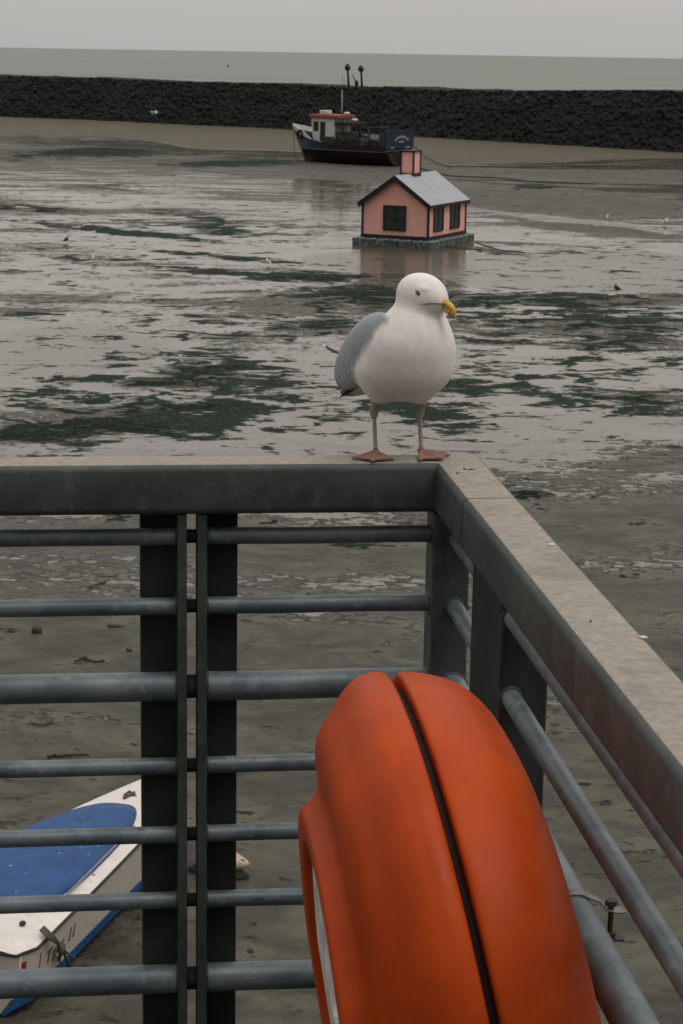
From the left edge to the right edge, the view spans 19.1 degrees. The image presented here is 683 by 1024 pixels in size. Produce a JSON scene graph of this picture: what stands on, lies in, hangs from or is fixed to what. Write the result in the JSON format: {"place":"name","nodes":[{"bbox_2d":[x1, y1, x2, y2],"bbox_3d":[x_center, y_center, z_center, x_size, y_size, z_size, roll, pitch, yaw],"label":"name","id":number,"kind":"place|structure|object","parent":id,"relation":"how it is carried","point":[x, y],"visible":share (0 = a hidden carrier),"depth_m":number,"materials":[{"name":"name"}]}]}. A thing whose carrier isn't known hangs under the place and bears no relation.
{"place":"outdoors","nodes":[
{"label":"outdoors","id":0,"kind":"place"},
{"bbox_2d":[0,117,682,1023],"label":"mud flat","id":1,"kind":"structure","parent":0,"point":[180,317],"depth_m":48.36,"materials":[{"name":"grey soil"}]},
{"bbox_2d":[31,625,41,633],"bbox_3d":[-4.264,1.658,28.366,0.154,0.162,0.121,1,13,0],"label":"stone","id":2,"kind":"object","parent":1,"relation":"on","point":[36,629],"visible":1,"depth_m":28.32,"materials":[{"name":"grey stone"}]},
{"bbox_2d":[16,243,66,244],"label":"mooring rope","id":3,"kind":"object","parent":1,"relation":"on","point":[43,243],"visible":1,"depth_m":84.38,"materials":[{"name":"grey fabric"}]},
{"bbox_2d":[27,722,56,724],"bbox_3d":[-3.629,2.569,24.564,0.358,0.043,0.087,0,13,-5],"label":"driftwood","id":4,"kind":"object","parent":1,"relation":"on","point":[47,723],"visible":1,"depth_m":24.54,"materials":[{"name":"brown wood"}]},
{"bbox_2d":[47,753,88,757],"bbox_3d":[-3.170,2.821,23.493,0.496,0.046,0.086,-1,13,-10],"label":"driftwood","id":5,"kind":"object","parent":1,"relation":"on","point":[62,755],"visible":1,"depth_m":23.48,"materials":[{"name":"brown wood"}]},
{"bbox_2d":[0,778,141,1015],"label":"dinghy","id":6,"kind":"object","parent":1,"relation":"on","point":[46,940],"visible":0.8,"depth_m":18.41,"materials":[{"name":"blue paint"}]},
{"bbox_2d":[74,656,104,662],"bbox_3d":[-3.375,1.999,27.115,0.366,0.073,0.244,7,14,25],"label":"driftwood","id":7,"kind":"object","parent":1,"relation":"on","point":[87,659],"visible":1,"depth_m":27.11,"materials":[{"name":"brown wood"}]},
{"bbox_2d":[87,579,110,586],"bbox_3d":[-3.700,1.096,31.064,0.076,0.053,0.556,9,15,32],"label":"driftwood","id":8,"kind":"object","parent":1,"relation":"on","point":[99,583],"visible":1,"depth_m":31.03,"materials":[{"name":"brown wood"}]},
{"bbox_2d":[107,623,118,627],"bbox_3d":[-3.237,1.613,28.747,0.173,0.073,0.120,1,13,0],"label":"stone","id":9,"kind":"object","parent":1,"relation":"on","point":[113,625],"visible":1,"depth_m":28.70,"materials":[{"name":"grey stone"}]},
{"bbox_2d":[188,853,248,879],"bbox_3d":[-1.216,3.507,20.185,0.660,0.299,0.326,5,13,18],"label":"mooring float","id":10,"kind":"object","parent":1,"relation":"on","point":[242,862],"visible":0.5,"depth_m":20.08,"materials":[{"name":"beige plastic"}]},
{"bbox_2d":[241,618,252,620],"bbox_3d":[-1.367,1.558,29.155,0.178,0.050,0.124,1,13,0],"label":"stone","id":11,"kind":"object","parent":1,"relation":"on","point":[246,619],"visible":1,"depth_m":29.12,"materials":[{"name":"grey stone"}]},
{"bbox_2d":[0,74,682,152],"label":"breakwater","id":12,"kind":"object","parent":1,"relation":"on","point":[651,120],"visible":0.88,"depth_m":185.70,"materials":[{"name":"stone"}]},
{"bbox_2d":[345,64,350,86],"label":"beacon post","id":13,"kind":"object","parent":12,"relation":"on","point":[347,67],"visible":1,"depth_m":190.97,"materials":[{"name":"black metal"}]},
{"bbox_2d":[358,65,363,86],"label":"beacon post","id":14,"kind":"object","parent":12,"relation":"on","point":[360,69],"visible":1,"depth_m":189.61,"materials":[{"name":"black metal"}]},
{"bbox_2d":[292,76,413,165],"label":"fishing boat","id":15,"kind":"object","parent":1,"relation":"on","point":[328,136],"visible":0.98,"depth_m":148.71,"materials":[{"name":"blue paint"}]},
{"bbox_2d":[352,149,474,248],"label":"pink cottage","id":16,"kind":"structure","parent":1,"relation":"on","point":[411,205],"depth_m":86.17,"materials":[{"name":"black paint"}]},
{"bbox_2d":[383,205,406,231],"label":"window","id":17,"kind":"structure","parent":16,"relation":"in","point":[394,217],"depth_m":85.91,"materials":[{"name":"black glass"}]},
{"bbox_2d":[433,207,443,231],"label":"window","id":18,"kind":"structure","parent":16,"relation":"in","point":[438,213],"depth_m":86.24,"materials":[{"name":"black glass"}]},
{"bbox_2d":[449,204,460,228],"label":"window","id":19,"kind":"structure","parent":16,"relation":"in","point":[454,209],"depth_m":87.91,"materials":[{"name":"black glass"}]},
{"bbox_2d":[475,242,524,252],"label":"mooring rope","id":20,"kind":"object","parent":1,"relation":"on","point":[498,249],"visible":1,"depth_m":84.69,"materials":[{"name":"grey fabric"}]},
{"bbox_2d":[415,147,593,166],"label":"mooring rope","id":21,"kind":"object","parent":1,"relation":"on","point":[505,166],"visible":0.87,"depth_m":147.81,"materials":[{"name":"black fabric"}]},
{"bbox_2d":[421,168,596,184],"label":"mooring rope","id":22,"kind":"object","parent":1,"relation":"on","point":[513,179],"visible":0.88,"depth_m":132.27,"materials":[{"name":"black fabric"}]},
{"bbox_2d":[613,284,622,290],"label":"wading gull","id":23,"kind":"object","parent":1,"relation":"on","point":[616,287],"visible":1,"depth_m":70.44,"materials":[{"name":"black"}]},
{"bbox_2d":[0,47,682,89],"bbox_3d":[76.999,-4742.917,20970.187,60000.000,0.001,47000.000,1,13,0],"label":"sea","id":24,"kind":"structure","parent":0,"point":[516,72],"depth_m":1174.65,"materials":[{"name":"liquid"}]},
{"bbox_2d":[0,0,682,58],"label":"sky","id":25,"kind":"structure","parent":0,"point":[557,28],"materials":[{"name":"grey"}]},
{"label":"deck","id":26,"kind":"structure","parent":0,"visible":0},
{"bbox_2d":[0,454,682,1023],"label":"metal railing","id":27,"kind":"object","parent":26,"relation":"on","point":[538,622],"visible":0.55,"depth_m":4.22,"materials":[{"name":"grey metal"}]},
{"bbox_2d":[320,273,456,461],"bbox_3d":[0.095,-0.325,4.302,0.219,0.391,0.431,-4,14,-21],"label":"herring gull","id":28,"kind":"object","parent":27,"relation":"on","point":[403,348],"visible":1,"depth_m":4.14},
{"bbox_2d":[298,672,625,1023],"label":"lifebuoy housing","id":29,"kind":"object","parent":27,"relation":"attached to","point":[435,889],"visible":0.99,"depth_m":2.74,"materials":[{"name":"orange plastic"}]}
]}

